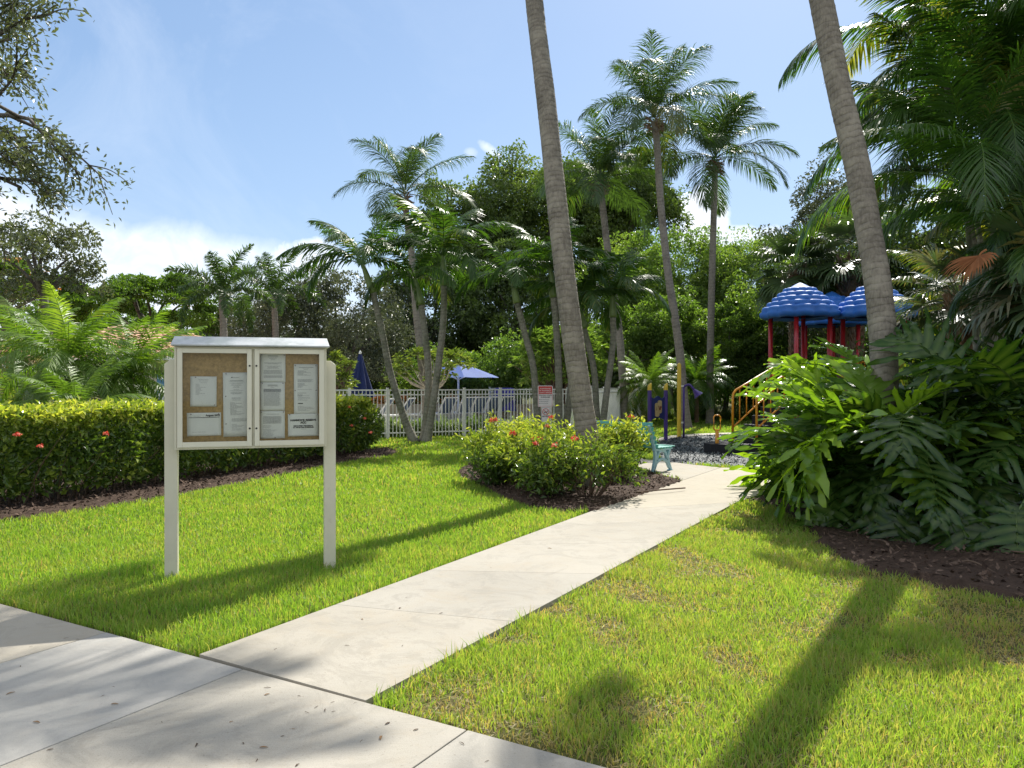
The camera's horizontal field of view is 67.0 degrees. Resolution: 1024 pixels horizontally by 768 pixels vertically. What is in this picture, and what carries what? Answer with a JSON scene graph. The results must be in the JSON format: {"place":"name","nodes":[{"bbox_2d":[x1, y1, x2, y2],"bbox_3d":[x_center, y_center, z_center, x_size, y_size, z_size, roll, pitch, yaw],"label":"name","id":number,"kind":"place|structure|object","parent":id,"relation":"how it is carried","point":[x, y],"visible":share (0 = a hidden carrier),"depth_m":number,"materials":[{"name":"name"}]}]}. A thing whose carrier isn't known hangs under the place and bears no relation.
{"place":"outdoors","nodes":[
{"label":"outdoors","id":0,"kind":"place"},
{"bbox_2d":[0,604,604,767],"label":"sidewalk","id":1,"kind":"structure","parent":0,"point":[62,680],"depth_m":3.67,"materials":[{"name":"concrete"}]},
{"bbox_2d":[0,0,996,351],"label":"sky","id":2,"kind":"structure","parent":0,"point":[236,120],"materials":[{"name":"blue"}]},
{"bbox_2d":[200,458,807,703],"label":"path","id":3,"kind":"structure","parent":0,"point":[486,592],"depth_m":5.70,"materials":[{"name":"concrete"}]},
{"bbox_2d":[596,420,674,472],"bbox_3d":[2.172,1.131,14.439,0.733,0.896,1.570,0,0,-44],"label":"park bench","id":4,"kind":"object","parent":3,"relation":"on","point":[656,449],"visible":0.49,"depth_m":13.85,"materials":[{"name":"blue metal"}]},
{"bbox_2d":[0,391,1023,767],"bbox_3d":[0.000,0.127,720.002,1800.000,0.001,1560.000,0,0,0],"label":"ground","id":5,"kind":"structure","parent":0,"point":[638,699],"depth_m":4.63,"materials":[{"name":"green plant"}]},
{"bbox_2d":[0,292,79,400],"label":"pygmy date palm","id":6,"kind":"object","parent":5,"relation":"on","point":[24,363],"visible":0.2,"depth_m":18.30,"materials":[{"name":"green plant"}]},
{"bbox_2d":[0,208,113,401],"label":"oak tree","id":7,"kind":"object","parent":5,"relation":"on","point":[37,272],"visible":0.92,"depth_m":21.98,"materials":[{"name":"green plant"}]},
{"bbox_2d":[0,281,163,435],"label":"pygmy date palm","id":8,"kind":"object","parent":5,"relation":"on","point":[71,347],"visible":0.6,"depth_m":15.26,"materials":[{"name":"green plant"}]},
{"bbox_2d":[55,303,206,430],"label":"pygmy date palm","id":9,"kind":"object","parent":5,"relation":"on","point":[128,384],"visible":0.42,"depth_m":16.20,"materials":[{"name":"green plant"}]},
{"bbox_2d":[0,445,397,522],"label":"mulch bed","id":10,"kind":"object","parent":5,"relation":"on","point":[131,498],"visible":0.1,"depth_m":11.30,"materials":[{"name":"brown wood"}]},
{"bbox_2d":[0,0,135,278],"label":"live oak","id":11,"kind":"object","parent":10,"relation":"on","point":[20,162],"visible":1,"depth_m":8.21,"materials":[{"name":"green plant"}]},
{"bbox_2d":[4,350,151,473],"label":"pygmy date palm","id":12,"kind":"object","parent":10,"relation":"on","point":[67,390],"visible":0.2,"depth_m":14.00,"materials":[{"name":"green plant"}]},
{"bbox_2d":[0,393,384,505],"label":"clipped hedge","id":13,"kind":"object","parent":10,"relation":"on","point":[140,434],"visible":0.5,"depth_m":11.00,"materials":[{"name":"green plant"}]},
{"bbox_2d":[164,336,335,577],"bbox_3d":[-2.214,0.643,6.605,1.386,2.086,0.286,0,0,-17],"label":"notice board","id":14,"kind":"object","parent":5,"relation":"on","point":[217,357],"visible":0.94,"depth_m":6.50,"materials":[{"name":"beige paint"}]},
{"bbox_2d":[190,376,216,405],"bbox_3d":[-2.573,0.062,6.450,0.204,0.250,0.010,0,0,-17],"label":"paper notice","id":15,"kind":"object","parent":14,"relation":"attached to","point":[203,390],"visible":1,"depth_m":6.45,"materials":[{"name":"paper"}]},
{"bbox_2d":[187,412,220,435],"bbox_3d":[-2.568,0.336,6.452,0.265,0.193,0.010,-1,0,-17],"label":"paper notice","id":16,"kind":"object","parent":14,"relation":"attached to","point":[203,424],"visible":1,"depth_m":6.46,"materials":[{"name":"white paper"}]},
{"bbox_2d":[177,348,251,447],"bbox_3d":[-2.464,0.115,6.417,0.581,0.816,0.025,0,0,-17],"label":"door","id":17,"kind":"structure","parent":14,"relation":"in","point":[180,444],"depth_m":6.40,"materials":[{"name":"beige paint"}]},
{"bbox_2d":[223,372,246,436],"bbox_3d":[-2.325,0.173,6.527,0.211,0.540,0.010,-1,0,-17],"label":"paper notice","id":18,"kind":"object","parent":14,"relation":"attached to","point":[234,404],"visible":0.92,"depth_m":6.53,"materials":[{"name":"white paper"}]},
{"bbox_2d":[260,382,284,410],"bbox_3d":[-2.046,0.107,6.612,0.201,0.243,0.010,0,0,-17],"label":"paper notice","id":19,"kind":"object","parent":14,"relation":"attached to","point":[272,396],"visible":1,"depth_m":6.61,"materials":[{"name":"white paper"}]},
{"bbox_2d":[260,354,284,381],"bbox_3d":[-2.043,-0.143,6.610,0.206,0.257,0.010,0,0,-17],"label":"paper notice","id":20,"kind":"object","parent":14,"relation":"attached to","point":[272,367],"visible":0.94,"depth_m":6.61,"materials":[{"name":"white paper"}]},
{"bbox_2d":[260,411,284,438],"bbox_3d":[-2.046,0.348,6.614,0.201,0.236,0.009,0,0,-17],"label":"paper notice","id":21,"kind":"object","parent":14,"relation":"attached to","point":[272,424],"visible":1,"depth_m":6.62,"materials":[{"name":"paper"}]},
{"bbox_2d":[254,349,323,445],"bbox_3d":[-1.894,0.114,6.594,0.573,0.816,0.025,0,0,-17],"label":"door","id":22,"kind":"structure","parent":14,"relation":"in","point":[257,352],"depth_m":6.57,"materials":[{"name":"beige paint"}]},
{"bbox_2d":[288,414,318,436],"bbox_3d":[-1.803,0.354,6.685,0.255,0.194,0.010,0,0,-17],"label":"paper notice","id":23,"kind":"object","parent":14,"relation":"attached to","point":[303,424],"visible":1,"depth_m":6.69,"materials":[{"name":"white paper"}]},
{"bbox_2d":[294,364,317,413],"bbox_3d":[-1.784,0.047,6.694,0.199,0.439,0.010,0,0,-17],"label":"paper notice","id":24,"kind":"object","parent":14,"relation":"attached to","point":[305,388],"visible":1,"depth_m":6.70,"materials":[{"name":"white paper"}]},
{"bbox_2d":[275,213,425,441],"bbox_3d":[-4.136,-1.613,20.734,4.031,6.556,3.439,0,0,0],"label":"christmas palm","id":25,"kind":"object","parent":5,"relation":"on","point":[362,253],"visible":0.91,"depth_m":20.92,"materials":[{"name":"green plant"}]},
{"bbox_2d":[341,283,447,377],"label":"silver leaved tree","id":26,"kind":"object","parent":5,"relation":"on","point":[435,331],"visible":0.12,"depth_m":43.95,"materials":[{"name":"grey plant"}]},
{"bbox_2d":[362,228,477,441],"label":"christmas palm","id":27,"kind":"object","parent":5,"relation":"on","point":[419,267],"visible":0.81,"depth_m":21.06,"materials":[{"name":"green plant"}]},
{"bbox_2d":[354,246,515,387],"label":"broadleaf tree","id":28,"kind":"object","parent":5,"relation":"on","point":[462,304],"visible":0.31,"depth_m":44.61,"materials":[{"name":"green plant"}]},
{"bbox_2d":[367,193,505,442],"bbox_3d":[-2.089,-1.716,20.672,3.569,6.697,3.783,0,0,-31],"label":"christmas palm","id":29,"kind":"object","parent":5,"relation":"on","point":[456,233],"visible":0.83,"depth_m":20.77,"materials":[{"name":"green plant"}]},
{"bbox_2d":[374,418,531,427],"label":"pool deck","id":30,"kind":"structure","parent":5,"relation":"on","point":[454,421],"depth_m":33.45,"materials":[{"name":"beige concrete"}]},
{"bbox_2d":[0,241,95,340],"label":"flame tree","id":31,"kind":"object","parent":30,"relation":"on","point":[79,302],"visible":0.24,"depth_m":30.03,"materials":[{"name":"green plant"}]},
{"bbox_2d":[36,271,239,334],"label":"flame tree","id":32,"kind":"object","parent":30,"relation":"on","point":[136,292],"visible":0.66,"depth_m":31.62,"materials":[{"name":"green plant"}]},
{"bbox_2d":[163,243,275,336],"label":"foxtail palm","id":33,"kind":"object","parent":30,"relation":"on","point":[221,285],"visible":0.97,"depth_m":26.79,"materials":[{"name":"green plant"}]},
{"bbox_2d":[222,242,326,337],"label":"foxtail palm","id":34,"kind":"object","parent":30,"relation":"on","point":[275,284],"visible":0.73,"depth_m":30.86,"materials":[{"name":"green plant"}]},
{"bbox_2d":[205,274,363,362],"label":"silver leaved tree","id":35,"kind":"object","parent":30,"relation":"on","point":[262,306],"visible":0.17,"depth_m":33.65,"materials":[{"name":"grey plant"}]},
{"bbox_2d":[244,254,414,387],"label":"silver leaved tree","id":36,"kind":"object","parent":30,"relation":"on","point":[334,338],"visible":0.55,"depth_m":33.22,"materials":[{"name":"grey plant"}]},
{"bbox_2d":[326,349,359,394],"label":"plumeria tree","id":37,"kind":"object","parent":30,"relation":"on","point":[337,355],"visible":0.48,"depth_m":25.91,"materials":[{"name":"green plant"}]},
{"bbox_2d":[331,132,476,416],"bbox_3d":[-3.780,-3.680,28.083,5.216,10.584,5.573,0,0,0],"label":"coconut palm","id":38,"kind":"object","parent":30,"relation":"on","point":[406,166],"visible":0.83,"depth_m":27.81,"materials":[{"name":"green plant"}]},
{"bbox_2d":[383,346,476,388],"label":"plumeria tree","id":39,"kind":"object","parent":30,"relation":"on","point":[451,355],"visible":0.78,"depth_m":27.31,"materials":[{"name":"green plant"}]},
{"bbox_2d":[375,341,499,396],"bbox_3d":[-3.221,-0.200,35.794,6.194,3.682,3.572,0,0,-21],"label":"bush","id":40,"kind":"object","parent":30,"relation":"on","point":[474,357],"visible":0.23,"depth_m":35.38,"materials":[{"name":"green plant"}]},
{"bbox_2d":[432,326,550,398],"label":"tree","id":41,"kind":"object","parent":30,"relation":"on","point":[494,363],"visible":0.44,"depth_m":35.12,"materials":[{"name":"green plant"}]},
{"bbox_2d":[483,328,563,402],"bbox_3d":[0.843,-0.464,35.699,4.465,4.218,3.853,0,0,0],"label":"bush","id":42,"kind":"object","parent":30,"relation":"on","point":[518,353],"visible":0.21,"depth_m":35.06,"materials":[{"name":"green plant"}]},
{"bbox_2d":[507,325,608,406],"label":"long leaved tree","id":43,"kind":"object","parent":30,"relation":"on","point":[542,346],"visible":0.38,"depth_m":30.43,"materials":[{"name":"green plant"}]},
{"bbox_2d":[391,171,533,286],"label":"broadleaf tree","id":44,"kind":"object","parent":5,"relation":"on","point":[472,248],"visible":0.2,"depth_m":49.90,"materials":[{"name":"green plant"}]},
{"bbox_2d":[336,387,645,438],"bbox_3d":[1.009,0.849,25.629,15.379,1.495,3.187,0,0,-43],"label":"picket fence","id":45,"kind":"object","parent":5,"relation":"on","point":[616,407],"visible":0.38,"depth_m":22.83,"materials":[{"name":"white metal"}]},
{"bbox_2d":[438,164,550,352],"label":"broadleaf tree","id":46,"kind":"object","parent":5,"relation":"on","point":[538,220],"visible":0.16,"depth_m":50.87,"materials":[{"name":"green plant"}]},
{"bbox_2d":[450,234,582,430],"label":"christmas palm","id":47,"kind":"object","parent":5,"relation":"on","point":[519,272],"visible":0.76,"depth_m":20.42,"materials":[{"name":"green plant"}]},
{"bbox_2d":[448,236,587,403],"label":"broadleaf tree","id":48,"kind":"object","parent":5,"relation":"on","point":[498,288],"visible":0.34,"depth_m":45.07,"materials":[{"name":"green plant"}]},
{"bbox_2d":[453,138,627,326],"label":"broadleaf tree","id":49,"kind":"object","parent":5,"relation":"on","point":[522,173],"visible":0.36,"depth_m":51.70,"materials":[{"name":"green plant"}]},
{"bbox_2d":[485,217,621,435],"bbox_3d":[1.140,-1.508,20.432,3.681,6.235,3.117,0,0,0],"label":"christmas palm","id":50,"kind":"object","parent":5,"relation":"on","point":[529,238],"visible":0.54,"depth_m":20.41,"materials":[{"name":"green plant"}]},
{"bbox_2d":[457,462,680,512],"bbox_3d":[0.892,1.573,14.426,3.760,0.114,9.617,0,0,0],"label":"mulch bed","id":51,"kind":"object","parent":5,"relation":"on","point":[604,499],"visible":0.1,"depth_m":10.82,"materials":[{"name":"brown wood"}]},
{"bbox_2d":[464,443,519,486],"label":"flowering shrub","id":52,"kind":"object","parent":51,"relation":"on","point":[480,462],"visible":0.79,"depth_m":11.76,"materials":[{"name":"green plant"}]},
{"bbox_2d":[455,410,535,480],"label":"flowering shrub","id":53,"kind":"object","parent":51,"relation":"on","point":[476,438],"visible":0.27,"depth_m":12.48,"materials":[{"name":"green plant"}]},
{"bbox_2d":[486,424,587,488],"bbox_3d":[0.386,1.074,11.689,1.612,1.020,1.433,0,0,-28],"label":"flowering shrub","id":54,"kind":"object","parent":51,"relation":"on","point":[510,450],"visible":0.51,"depth_m":11.49,"materials":[{"name":"green plant"}]},
{"bbox_2d":[504,427,587,497],"bbox_3d":[0.442,1.115,10.794,1.171,0.998,1.314,0,0,40],"label":"flowering shrub","id":55,"kind":"object","parent":51,"relation":"on","point":[540,475],"visible":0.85,"depth_m":10.55,"materials":[{"name":"green plant"}]},
{"bbox_2d":[525,0,601,486],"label":"coconut palm","id":56,"kind":"object","parent":51,"relation":"on","point":[584,415],"visible":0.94,"depth_m":12.20,"materials":[{"name":"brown plant"}]},
{"bbox_2d":[534,423,649,496],"bbox_3d":[1.094,1.068,10.701,1.522,1.035,1.341,0,0,36],"label":"flowering shrub","id":57,"kind":"object","parent":51,"relation":"on","point":[616,461],"visible":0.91,"depth_m":10.56,"materials":[{"name":"green plant"}]},
{"bbox_2d":[598,411,652,477],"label":"flowering shrub","id":58,"kind":"object","parent":51,"relation":"on","point":[628,433],"visible":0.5,"depth_m":12.68,"materials":[{"name":"green plant"}]},
{"bbox_2d":[512,253,636,437],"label":"christmas palm","id":59,"kind":"object","parent":5,"relation":"on","point":[597,304],"visible":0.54,"depth_m":20.66,"materials":[{"name":"green plant"}]},
{"bbox_2d":[526,252,644,428],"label":"christmas palm","id":60,"kind":"object","parent":5,"relation":"on","point":[592,362],"visible":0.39,"depth_m":20.83,"materials":[{"name":"green plant"}]},
{"bbox_2d":[532,104,679,421],"bbox_3d":[3.504,-4.316,28.807,5.545,11.840,5.518,0,0,0],"label":"coconut palm","id":61,"kind":"object","parent":5,"relation":"on","point":[601,188],"visible":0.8,"depth_m":28.86,"materials":[{"name":"green plant"}]},
{"bbox_2d":[537,230,688,380],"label":"broadleaf tree","id":62,"kind":"object","parent":5,"relation":"on","point":[657,253],"visible":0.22,"depth_m":41.70,"materials":[{"name":"green plant"}]},
{"bbox_2d":[558,241,671,428],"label":"christmas palm","id":63,"kind":"object","parent":5,"relation":"on","point":[622,279],"visible":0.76,"depth_m":20.62,"materials":[{"name":"green plant"}]},
{"bbox_2d":[588,299,674,388],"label":"broadleaf tree","id":64,"kind":"object","parent":5,"relation":"on","point":[632,326],"visible":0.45,"depth_m":33.01,"materials":[{"name":"green plant"}]},
{"bbox_2d":[579,133,694,339],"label":"broadleaf tree","id":65,"kind":"object","parent":5,"relation":"on","point":[673,210],"visible":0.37,"depth_m":53.65,"materials":[{"name":"green plant"}]},
{"bbox_2d":[612,348,689,424],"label":"pygmy date palm","id":66,"kind":"object","parent":5,"relation":"on","point":[645,381],"visible":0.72,"depth_m":28.71,"materials":[{"name":"green plant"}]},
{"bbox_2d":[577,29,741,428],"bbox_3d":[5.007,-5.081,27.139,5.534,13.391,5.401,0,0,-20],"label":"coconut palm","id":67,"kind":"object","parent":5,"relation":"on","point":[659,91],"visible":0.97,"depth_m":26.86,"materials":[{"name":"green plant"}]},
{"bbox_2d":[624,285,707,410],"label":"broadleaf tree","id":68,"kind":"object","parent":5,"relation":"on","point":[658,316],"visible":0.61,"depth_m":32.98,"materials":[{"name":"green plant"}]},
{"bbox_2d":[619,223,757,329],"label":"broadleaf tree","id":69,"kind":"object","parent":5,"relation":"on","point":[678,247],"visible":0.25,"depth_m":43.04,"materials":[{"name":"green plant"}]},
{"bbox_2d":[657,344,736,422],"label":"areca palm","id":70,"kind":"object","parent":5,"relation":"on","point":[697,376],"visible":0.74,"depth_m":30.12,"materials":[{"name":"green plant"}]},
{"bbox_2d":[381,525,1023,767],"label":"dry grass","id":71,"kind":"structure","parent":5,"relation":"on","point":[633,720],"depth_m":4.39,"materials":[{"name":"green plant"}]},
{"bbox_2d":[657,436,750,467],"bbox_3d":[13.654,1.615,19.699,21.953,0.088,10.259,0,0,-6],"label":"playground surface","id":72,"kind":"object","parent":5,"relation":"on","point":[694,444],"visible":0.1,"depth_m":16.82,"materials":[{"name":"grey rubber"}]},
{"bbox_2d":[647,383,667,440],"bbox_3d":[4.015,0.815,21.322,0.673,1.681,0.120,0,0,-27],"label":"activity board","id":73,"kind":"object","parent":72,"relation":"on","point":[657,406],"visible":0.98,"depth_m":21.30,"materials":[{"name":"blue plastic"}]},
{"bbox_2d":[657,433,778,466],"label":"rubber chips","id":74,"kind":"object","parent":72,"relation":"on","point":[682,449],"visible":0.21,"depth_m":17.45,"materials":[{"name":"rubber"}]},
{"bbox_2d":[704,367,790,454],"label":"play steps","id":75,"kind":"structure","parent":72,"relation":"on","point":[710,447],"depth_m":17.72,"materials":[{"name":"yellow metal"}]},
{"bbox_2d":[759,283,917,417],"bbox_3d":[9.652,-0.680,22.503,3.958,4.665,7.506,0,0,34],"label":"play structure","id":76,"kind":"object","parent":72,"relation":"on","point":[804,307],"visible":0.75,"depth_m":21.56,"materials":[{"name":"blue plastic"}]},
{"bbox_2d":[670,294,764,418],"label":"broadleaf tree","id":77,"kind":"object","parent":5,"relation":"on","point":[726,346],"visible":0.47,"depth_m":33.02,"materials":[{"name":"green plant"}]},
{"bbox_2d":[649,89,800,424],"bbox_3d":[8.164,-4.753,29.872,5.828,12.682,5.407,0,0,0],"label":"coconut palm","id":78,"kind":"object","parent":5,"relation":"on","point":[722,128],"visible":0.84,"depth_m":29.85,"materials":[{"name":"green plant"}]},
{"bbox_2d":[688,351,779,417],"bbox_3d":[9.724,0.088,34.066,4.825,3.310,4.100,0,0,0],"label":"bush","id":79,"kind":"object","parent":5,"relation":"on","point":[741,379],"visible":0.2,"depth_m":32.97,"materials":[{"name":"green plant"}]},
{"bbox_2d":[684,223,816,311],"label":"broadleaf tree","id":80,"kind":"object","parent":5,"relation":"on","point":[728,267],"visible":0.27,"depth_m":41.78,"materials":[{"name":"green plant"}]},
{"bbox_2d":[714,269,807,409],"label":"broadleaf tree","id":81,"kind":"object","parent":5,"relation":"on","point":[745,308],"visible":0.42,"depth_m":33.25,"materials":[{"name":"green plant"}]},
{"bbox_2d":[736,221,846,383],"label":"fan palm","id":82,"kind":"object","parent":5,"relation":"on","point":[782,248],"visible":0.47,"depth_m":26.48,"materials":[{"name":"green plant"}]},
{"bbox_2d":[751,143,907,360],"bbox_3d":[12.595,-4.067,30.859,6.297,11.435,5.991,0,0,0],"label":"broadleaf tree","id":83,"kind":"object","parent":5,"relation":"on","point":[806,208],"visible":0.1,"depth_m":30.64,"materials":[{"name":"green plant"}]},
{"bbox_2d":[780,202,916,390],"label":"fan palm","id":84,"kind":"object","parent":5,"relation":"on","point":[837,227],"visible":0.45,"depth_m":25.61,"materials":[{"name":"green plant"}]},
{"bbox_2d":[749,490,1023,603],"bbox_3d":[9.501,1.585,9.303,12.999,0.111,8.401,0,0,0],"label":"mulch bed","id":85,"kind":"object","parent":5,"relation":"on","point":[945,581],"visible":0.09,"depth_m":6.79,"materials":[{"name":"brown wood"}]},
{"bbox_2d":[723,336,952,507],"bbox_3d":[4.899,0.636,11.201,3.410,2.684,3.560,0,0,0],"label":"philodendron","id":86,"kind":"object","parent":85,"relation":"on","point":[776,370],"visible":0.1,"depth_m":11.13,"materials":[{"name":"green plant"}]},
{"bbox_2d":[756,405,947,522],"bbox_3d":[3.975,1.117,9.204,2.154,1.950,2.285,0,0,32],"label":"philodendron","id":87,"kind":"object","parent":85,"relation":"on","point":[801,425],"visible":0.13,"depth_m":9.13,"materials":[{"name":"green plant"}]},
{"bbox_2d":[809,0,901,512],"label":"coconut palm","id":88,"kind":"object","parent":85,"relation":"on","point":[880,305],"visible":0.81,"depth_m":9.89,"materials":[{"name":"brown plant"}]},
{"bbox_2d":[717,355,1023,530],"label":"philodendron","id":89,"kind":"object","parent":85,"relation":"on","point":[818,510],"visible":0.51,"depth_m":8.66,"materials":[{"name":"green plant"}]},
{"bbox_2d":[753,306,1023,550],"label":"philodendron","id":90,"kind":"object","parent":85,"relation":"on","point":[943,520],"visible":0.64,"depth_m":7.81,"materials":[{"name":"green plant"}]},
{"bbox_2d":[778,0,1023,454],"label":"areca palm","id":91,"kind":"object","parent":85,"relation":"on","point":[1006,17],"visible":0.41,"depth_m":12.69,"materials":[{"name":"green plant"}]},
{"bbox_2d":[794,4,1023,351],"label":"areca palm","id":92,"kind":"object","parent":85,"relation":"on","point":[985,159],"visible":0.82,"depth_m":10.87,"materials":[{"name":"green plant"}]},
{"bbox_2d":[944,249,999,284],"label":"dead palm leaf","id":93,"kind":"object","parent":92,"relation":"hanging from","point":[973,263],"visible":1,"depth_m":8.53,"materials":[{"name":"brown plant"}]},
{"bbox_2d":[860,323,1023,501],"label":"philodendron","id":94,"kind":"object","parent":85,"relation":"on","point":[969,352],"visible":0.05,"depth_m":9.49,"materials":[{"name":"green plant"}]},
{"bbox_2d":[890,334,1023,553],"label":"philodendron","id":95,"kind":"object","parent":85,"relation":"on","point":[1000,362],"visible":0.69,"depth_m":7.80,"materials":[{"name":"green plant"}]},
{"bbox_2d":[926,169,1023,328],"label":"areca palm","id":96,"kind":"object","parent":85,"relation":"on","point":[956,217],"visible":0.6,"depth_m":9.87,"materials":[{"name":"green plant"}]},
{"bbox_2d":[940,183,1023,350],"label":"fan palm","id":97,"kind":"object","parent":85,"relation":"on","point":[1010,303],"visible":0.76,"depth_m":9.32,"materials":[{"name":"green plant"}]},
{"bbox_2d":[822,181,965,367],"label":"broadleaf tree","id":98,"kind":"object","parent":5,"relation":"on","point":[907,273],"visible":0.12,"depth_m":25.53,"materials":[{"name":"green plant"}]},
{"bbox_2d":[887,187,984,333],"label":"broadleaf tree","id":99,"kind":"object","parent":5,"relation":"on","point":[951,237],"visible":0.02,"depth_m":24.52,"materials":[{"name":"green plant"}]},
{"bbox_2d":[881,99,1017,287],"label":"areca palm","id":100,"kind":"object","parent":5,"relation":"on","point":[930,233],"visible":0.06,"depth_m":14.27,"materials":[{"name":"green plant"}]},
{"bbox_2d":[887,223,1013,385],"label":"areca palm","id":101,"kind":"object","parent":5,"relation":"on","point":[897,253],"visible":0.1,"depth_m":17.14,"materials":[{"name":"green plant"}]},
{"bbox_2d":[892,233,1022,354],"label":"fan palm","id":102,"kind":"object","parent":5,"relation":"on","point":[940,261],"visible":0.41,"depth_m":14.85,"materials":[{"name":"green plant"}]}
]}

